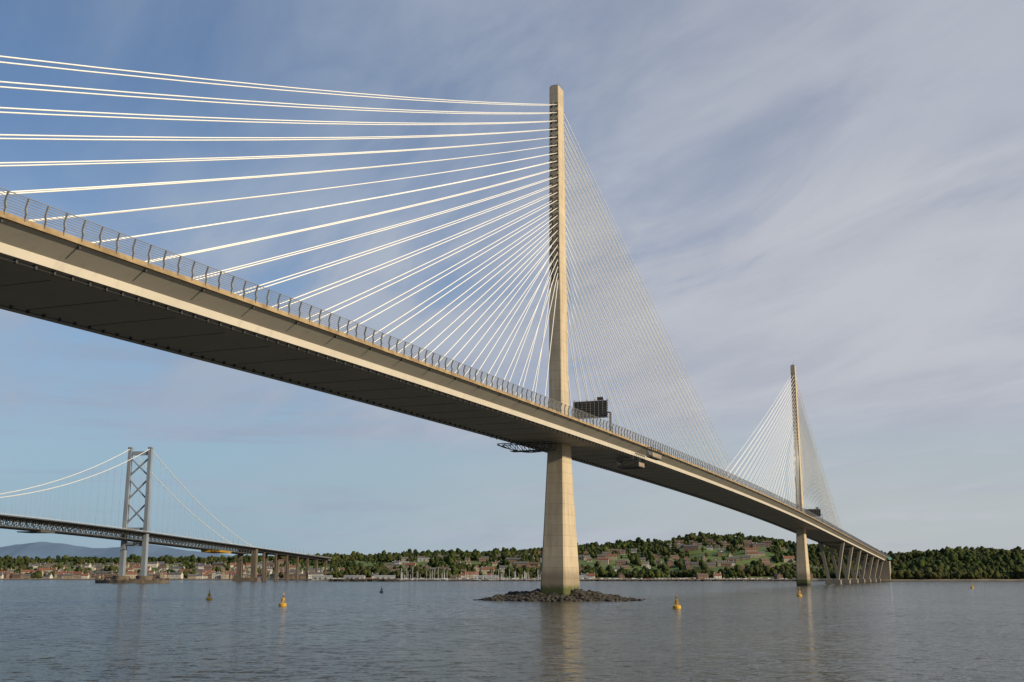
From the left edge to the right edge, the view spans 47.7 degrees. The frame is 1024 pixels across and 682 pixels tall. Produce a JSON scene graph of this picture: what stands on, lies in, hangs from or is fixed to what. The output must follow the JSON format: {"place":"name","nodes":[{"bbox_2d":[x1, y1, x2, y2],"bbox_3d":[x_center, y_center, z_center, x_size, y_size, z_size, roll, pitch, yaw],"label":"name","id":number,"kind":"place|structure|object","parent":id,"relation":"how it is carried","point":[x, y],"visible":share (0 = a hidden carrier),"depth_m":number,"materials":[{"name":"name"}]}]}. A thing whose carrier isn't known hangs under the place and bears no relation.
{"place":"outdoors","nodes":[
{"label":"outdoors","id":0,"kind":"place"},
{"bbox_2d":[0,542,232,558],"bbox_3d":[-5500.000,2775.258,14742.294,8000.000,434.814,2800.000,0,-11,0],"label":"distant hills","id":1,"kind":"structure","parent":0,"point":[42,550],"depth_m":14172.92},
{"bbox_2d":[0,580,1023,681],"bbox_3d":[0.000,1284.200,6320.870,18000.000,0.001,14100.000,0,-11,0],"label":"water","id":2,"kind":"structure","parent":0,"point":[454,631],"depth_m":194.65,"materials":[{"name":"grey liquid"}]},
{"bbox_2d":[0,447,331,582],"bbox_3d":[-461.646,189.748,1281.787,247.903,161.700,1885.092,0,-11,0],"label":"suspension bridge","id":3,"kind":"structure","parent":2,"relation":"in","point":[124,533],"depth_m":1358.84,"materials":[{"name":"grey paint"}]},
{"bbox_2d":[279,593,286,605],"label":"navigation buoy","id":4,"kind":"object","parent":2,"relation":"on","point":[283,603],"visible":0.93,"depth_m":358.62,"materials":[{"name":"metal"}]},
{"bbox_2d":[328,578,405,581],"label":"breakwater","id":5,"kind":"object","parent":2,"relation":"in","point":[364,580],"visible":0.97,"depth_m":1662.33,"materials":[{"name":"grey stone"}]},
{"bbox_2d":[0,56,891,595],"bbox_3d":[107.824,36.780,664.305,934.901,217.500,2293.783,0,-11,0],"label":"cable stayed bridge","id":6,"kind":"structure","parent":2,"relation":"in","point":[54,276],"depth_m":334.05,"materials":[{"name":"concrete"}]},
{"bbox_2d":[406,579,540,580],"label":"harbour wall","id":7,"kind":"structure","parent":2,"relation":"in","point":[473,580],"depth_m":1765.41,"materials":[{"name":"grey stone"}]},
{"bbox_2d":[473,588,644,601],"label":"rock islet","id":8,"kind":"object","parent":2,"relation":"in","point":[575,595],"visible":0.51,"depth_m":431.35,"materials":[{"name":"grey stone"}]},
{"bbox_2d":[673,596,680,608],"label":"navigation buoy","id":9,"kind":"object","parent":2,"relation":"on","point":[676,606],"visible":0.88,"depth_m":331.90,"materials":[{"name":"metal"}]},
{"bbox_2d":[580,579,795,580],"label":"shore rocks","id":10,"kind":"object","parent":2,"relation":"in","point":[685,580],"visible":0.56,"depth_m":1774.82,"materials":[{"name":"grey stone"}]},
{"bbox_2d":[0,541,1023,580],"bbox_3d":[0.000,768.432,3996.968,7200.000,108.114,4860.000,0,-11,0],"label":"hillside","id":11,"kind":"structure","parent":0,"point":[699,553],"depth_m":2223.88,"materials":[{"name":"green plant"}]},
{"bbox_2d":[0,572,9,577],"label":"house","id":12,"kind":"structure","parent":11,"relation":"on","point":[7,574],"depth_m":2248.95,"materials":[{"name":"brown brick"}]},
{"bbox_2d":[12,573,22,577],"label":"house","id":13,"kind":"structure","parent":11,"relation":"on","point":[17,575],"depth_m":2263.41,"materials":[{"name":"brown brick"}]},
{"bbox_2d":[23,573,30,577],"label":"house","id":14,"kind":"structure","parent":11,"relation":"on","point":[26,575],"depth_m":2244.49,"materials":[{"name":"stone"}]},
{"bbox_2d":[29,563,40,568],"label":"house","id":15,"kind":"structure","parent":11,"relation":"on","point":[35,565],"depth_m":2778.31,"materials":[{"name":"stone"}]},
{"bbox_2d":[38,567,49,571],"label":"house","id":16,"kind":"structure","parent":11,"relation":"on","point":[47,569],"depth_m":2536.89,"materials":[{"name":"brown stone"}]},
{"bbox_2d":[45,573,52,577],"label":"house","id":17,"kind":"structure","parent":11,"relation":"on","point":[48,575],"depth_m":2258.58,"materials":[{"name":"stone"}]},
{"bbox_2d":[43,563,56,567],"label":"house","id":18,"kind":"structure","parent":11,"relation":"on","point":[48,564],"depth_m":2766.67,"materials":[{"name":"brown brick"}]},
{"bbox_2d":[54,571,66,577],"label":"house","id":19,"kind":"structure","parent":11,"relation":"on","point":[56,574],"depth_m":2307.80,"materials":[{"name":"beige paint"}]},
{"bbox_2d":[63,573,72,578],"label":"house","id":20,"kind":"structure","parent":11,"relation":"on","point":[67,576],"depth_m":2169.74,"materials":[{"name":"paint"}]},
{"bbox_2d":[71,571,83,577],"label":"house","id":21,"kind":"structure","parent":11,"relation":"on","point":[77,574],"depth_m":2263.40,"materials":[{"name":"brown stone"}]},
{"bbox_2d":[81,573,89,577],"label":"house","id":22,"kind":"structure","parent":11,"relation":"on","point":[85,575],"depth_m":2184.35,"materials":[{"name":"white stone"}]},
{"bbox_2d":[95,571,111,574],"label":"house","id":23,"kind":"structure","parent":11,"relation":"on","point":[101,572],"depth_m":2335.96,"materials":[{"name":"brown brick"}]},
{"bbox_2d":[104,573,114,577],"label":"house","id":24,"kind":"structure","parent":11,"relation":"on","point":[108,575],"depth_m":2184.88,"materials":[{"name":"brown brick"}]},
{"bbox_2d":[125,571,136,577],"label":"house","id":25,"kind":"structure","parent":11,"relation":"on","point":[132,574],"depth_m":2187.36,"materials":[{"name":"beige paint"}]},
{"bbox_2d":[133,566,140,570],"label":"house","id":26,"kind":"structure","parent":11,"relation":"on","point":[136,568],"depth_m":2585.18,"materials":[{"name":"beige stone"}]},
{"bbox_2d":[147,561,158,566],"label":"house","id":27,"kind":"structure","parent":11,"relation":"on","point":[153,564],"depth_m":2663.12,"materials":[{"name":"stone"}]},
{"bbox_2d":[152,573,159,578],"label":"house","id":28,"kind":"structure","parent":11,"relation":"on","point":[157,576],"depth_m":2164.52,"materials":[{"name":"brown brick"}]},
{"bbox_2d":[160,571,167,578],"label":"house","id":29,"kind":"structure","parent":11,"relation":"on","point":[163,575],"depth_m":2135.72,"materials":[{"name":"beige paint"}]},
{"bbox_2d":[168,572,182,578],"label":"house","id":30,"kind":"structure","parent":11,"relation":"on","point":[175,575],"depth_m":2146.08,"materials":[{"name":"paint"}]},
{"bbox_2d":[172,566,184,571],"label":"house","id":31,"kind":"structure","parent":11,"relation":"on","point":[176,569],"depth_m":2558.68,"materials":[{"name":"paint"}]},
{"bbox_2d":[187,573,196,578],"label":"house","id":32,"kind":"structure","parent":11,"relation":"on","point":[191,576],"depth_m":2134.92,"materials":[{"name":"stone"}]},
{"bbox_2d":[196,573,202,578],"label":"house","id":33,"kind":"structure","parent":11,"relation":"on","point":[199,576],"depth_m":2108.63,"materials":[{"name":"stone"}]},
{"bbox_2d":[198,564,210,568],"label":"house","id":34,"kind":"structure","parent":11,"relation":"on","point":[200,566],"depth_m":2591.10,"materials":[{"name":"paint"}]},
{"bbox_2d":[212,571,221,578],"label":"house","id":35,"kind":"structure","parent":11,"relation":"on","point":[216,575],"depth_m":2087.51,"materials":[{"name":"paint"}]},
{"bbox_2d":[212,562,226,567],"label":"house","id":36,"kind":"structure","parent":11,"relation":"on","point":[217,563],"depth_m":2657.07,"materials":[{"name":"grey brick"}]},
{"bbox_2d":[221,571,228,578],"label":"house","id":37,"kind":"structure","parent":11,"relation":"on","point":[225,575],"depth_m":2080.49,"materials":[{"name":"beige paint"}]},
{"bbox_2d":[283,573,294,578],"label":"house","id":38,"kind":"structure","parent":11,"relation":"on","point":[291,576],"depth_m":2067.60,"materials":[{"name":"brown brick"}]},
{"bbox_2d":[289,569,302,573],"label":"house","id":39,"kind":"structure","parent":11,"relation":"on","point":[294,571],"depth_m":2218.36,"materials":[{"name":"stone"}]},
{"bbox_2d":[308,571,322,578],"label":"house","id":40,"kind":"structure","parent":11,"relation":"on","point":[310,574],"depth_m":2037.47,"materials":[{"name":"paint"}]},
{"bbox_2d":[311,575,332,579],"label":"warehouse","id":41,"kind":"structure","parent":11,"relation":"on","point":[318,577],"depth_m":2008.32,"materials":[{"name":"metal"}]},
{"bbox_2d":[344,575,365,578],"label":"warehouse","id":42,"kind":"structure","parent":11,"relation":"on","point":[353,576],"depth_m":1983.55,"materials":[{"name":"metal"}]},
{"bbox_2d":[374,575,395,578],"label":"warehouse","id":43,"kind":"structure","parent":11,"relation":"on","point":[385,576],"depth_m":1954.76,"materials":[{"name":"metal"}]},
{"bbox_2d":[405,562,416,568],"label":"house","id":44,"kind":"structure","parent":11,"relation":"on","point":[408,564],"depth_m":2376.01,"materials":[{"name":"brown stone"}]},
{"bbox_2d":[417,558,433,561],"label":"warehouse","id":45,"kind":"structure","parent":11,"relation":"on","point":[421,559],"depth_m":2541.62,"materials":[{"name":"metal"}]},
{"bbox_2d":[465,571,478,578],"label":"house","id":46,"kind":"structure","parent":11,"relation":"on","point":[470,575],"depth_m":1882.51,"materials":[{"name":"white paint"}]},
{"bbox_2d":[478,557,487,561],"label":"house","id":47,"kind":"structure","parent":11,"relation":"on","point":[482,559],"depth_m":2432.46,"materials":[{"name":"brown brick"}]},
{"bbox_2d":[476,575,497,578],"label":"warehouse","id":48,"kind":"structure","parent":11,"relation":"on","point":[487,576],"depth_m":1868.19,"materials":[{"name":"metal"}]},
{"bbox_2d":[482,566,494,573],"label":"house","id":49,"kind":"structure","parent":11,"relation":"on","point":[485,570],"depth_m":2153.84,"materials":[{"name":"beige paint"}]},
{"bbox_2d":[499,565,507,568],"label":"house","id":50,"kind":"structure","parent":11,"relation":"on","point":[502,566],"depth_m":2232.85,"materials":[{"name":"paint"}]},
{"bbox_2d":[0,531,1023,578],"bbox_3d":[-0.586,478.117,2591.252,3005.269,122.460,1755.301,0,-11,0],"label":"woodland","id":51,"kind":"object","parent":11,"relation":"on","point":[982,564],"visible":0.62,"depth_m":2223.68,"materials":[{"name":"green plant"}]},
{"bbox_2d":[506,557,520,560],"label":"house","id":52,"kind":"structure","parent":11,"relation":"on","point":[512,559],"depth_m":2400.85,"materials":[{"name":"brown brick"}]},
{"bbox_2d":[513,561,528,567],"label":"house","id":53,"kind":"structure","parent":11,"relation":"on","point":[522,564],"depth_m":2260.89,"materials":[{"name":"brown brick"}]},
{"bbox_2d":[529,562,539,566],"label":"house","id":54,"kind":"structure","parent":11,"relation":"on","point":[535,564],"depth_m":2269.46,"materials":[{"name":"brown brick"}]},
{"bbox_2d":[333,578,786,578],"bbox_3d":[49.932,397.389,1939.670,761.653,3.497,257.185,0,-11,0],"label":"parked cars","id":55,"kind":"object","parent":11,"relation":"on","point":[583,578],"visible":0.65,"depth_m":1863.10,"materials":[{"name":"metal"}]},
{"bbox_2d":[579,575,591,578],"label":"warehouse","id":56,"kind":"structure","parent":11,"relation":"on","point":[584,577],"depth_m":1846.20,"materials":[{"name":"metal"}]},
{"bbox_2d":[582,555,590,559],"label":"house","id":57,"kind":"structure","parent":11,"relation":"on","point":[584,557],"depth_m":2352.67,"materials":[{"name":"stone"}]},
{"bbox_2d":[587,573,594,578],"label":"house","id":58,"kind":"structure","parent":11,"relation":"on","point":[592,575],"depth_m":1850.20,"materials":[{"name":"beige stone"}]},
{"bbox_2d":[597,557,608,563],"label":"house","id":59,"kind":"structure","parent":11,"relation":"on","point":[603,560],"depth_m":2252.36,"materials":[{"name":"beige paint"}]},
{"bbox_2d":[605,554,616,559],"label":"house","id":60,"kind":"structure","parent":11,"relation":"on","point":[612,556],"depth_m":2327.74,"materials":[{"name":"beige stone"}]},
{"bbox_2d":[616,560,625,565],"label":"house","id":61,"kind":"structure","parent":11,"relation":"on","point":[620,562],"depth_m":2226.53,"materials":[{"name":"brown brick"}]},
{"bbox_2d":[617,573,624,578],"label":"house","id":62,"kind":"structure","parent":11,"relation":"on","point":[621,575],"depth_m":1886.11,"materials":[{"name":"brown brick"}]},
{"bbox_2d":[619,565,629,568],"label":"house","id":63,"kind":"structure","parent":11,"relation":"on","point":[625,566],"depth_m":2143.33,"materials":[{"name":"brown brick"}]},
{"bbox_2d":[653,553,661,558],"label":"house","id":64,"kind":"structure","parent":11,"relation":"on","point":[657,556],"depth_m":2367.72,"materials":[{"name":"brown brick"}]},
{"bbox_2d":[665,559,672,567],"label":"house","id":65,"kind":"structure","parent":11,"relation":"on","point":[669,563],"depth_m":2181.11,"materials":[{"name":"brown brick"}]},
{"bbox_2d":[669,554,678,559],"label":"house","id":66,"kind":"structure","parent":11,"relation":"on","point":[674,557],"depth_m":2325.19,"materials":[{"name":"brown brick"}]},
{"bbox_2d":[677,544,684,548],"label":"house","id":67,"kind":"structure","parent":11,"relation":"on","point":[679,546],"depth_m":2455.63,"materials":[{"name":"stone"}]},
{"bbox_2d":[684,563,692,569],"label":"house","id":68,"kind":"structure","parent":11,"relation":"on","point":[688,566],"depth_m":2101.62,"materials":[{"name":"brown brick"}]},
{"bbox_2d":[683,545,698,551],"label":"house","id":69,"kind":"structure","parent":11,"relation":"on","point":[691,547],"depth_m":2389.14,"materials":[{"name":"brown brick"}]},
{"bbox_2d":[689,562,698,566],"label":"house","id":70,"kind":"structure","parent":11,"relation":"on","point":[694,564],"depth_m":2166.66,"materials":[{"name":"stone"}]},
{"bbox_2d":[695,573,708,578],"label":"house","id":71,"kind":"structure","parent":11,"relation":"on","point":[702,575],"depth_m":1855.63,"materials":[{"name":"brown brick"}]},
{"bbox_2d":[706,562,715,567],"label":"house","id":72,"kind":"structure","parent":11,"relation":"on","point":[711,565],"depth_m":2133.75,"materials":[{"name":"stone"}]},
{"bbox_2d":[713,572,721,578],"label":"house","id":73,"kind":"structure","parent":11,"relation":"on","point":[717,575],"depth_m":1881.56,"materials":[{"name":"white paint"}]},
{"bbox_2d":[716,560,724,565],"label":"house","id":74,"kind":"structure","parent":11,"relation":"on","point":[718,563],"depth_m":2166.55,"materials":[{"name":"stone"}]},
{"bbox_2d":[721,562,731,566],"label":"house","id":75,"kind":"structure","parent":11,"relation":"on","point":[725,564],"depth_m":2144.80,"materials":[{"name":"brown brick"}]},
{"bbox_2d":[726,558,736,562],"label":"house","id":76,"kind":"structure","parent":11,"relation":"on","point":[731,559],"depth_m":2212.78,"materials":[{"name":"brown brick"}]},
{"bbox_2d":[741,555,749,559],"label":"house","id":77,"kind":"structure","parent":11,"relation":"on","point":[745,557],"depth_m":2236.28,"materials":[{"name":"stone"}]},
{"bbox_2d":[744,547,756,554],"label":"house","id":78,"kind":"structure","parent":11,"relation":"on","point":[749,549],"depth_m":2307.71,"materials":[{"name":"brown stone"}]},
{"bbox_2d":[746,551,758,557],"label":"house","id":79,"kind":"structure","parent":11,"relation":"on","point":[753,554],"depth_m":2264.49,"materials":[{"name":"beige paint"}]},
{"bbox_2d":[750,543,757,549],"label":"house","id":80,"kind":"structure","parent":11,"relation":"on","point":[752,545],"depth_m":2350.31,"materials":[{"name":"brown brick"}]},
{"bbox_2d":[757,543,764,547],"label":"house","id":81,"kind":"structure","parent":11,"relation":"on","point":[761,545],"depth_m":2415.12,"materials":[{"name":"stone"}]},
{"bbox_2d":[758,551,764,555],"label":"house","id":82,"kind":"structure","parent":11,"relation":"on","point":[761,553],"depth_m":2283.35,"materials":[{"name":"stone"}]},
{"bbox_2d":[759,558,769,562],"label":"house","id":83,"kind":"structure","parent":11,"relation":"on","point":[765,560],"depth_m":2183.55,"materials":[{"name":"brown brick"}]},
{"bbox_2d":[762,562,773,567],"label":"house","id":84,"kind":"structure","parent":11,"relation":"on","point":[771,564],"depth_m":2112.64,"materials":[{"name":"brown brick"}]},
{"bbox_2d":[774,573,782,578],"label":"house","id":85,"kind":"structure","parent":11,"relation":"on","point":[777,575],"depth_m":1822.63,"materials":[{"name":"brown brick"}]},
{"bbox_2d":[782,555,794,561],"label":"house","id":86,"kind":"structure","parent":11,"relation":"on","point":[787,558],"depth_m":2213.18,"materials":[{"name":"beige stone"}]},
{"bbox_2d":[0,0,1023,555],"label":"sky","id":87,"kind":"structure","parent":0,"point":[833,190],"materials":[{"name":"blue"}]}
]}

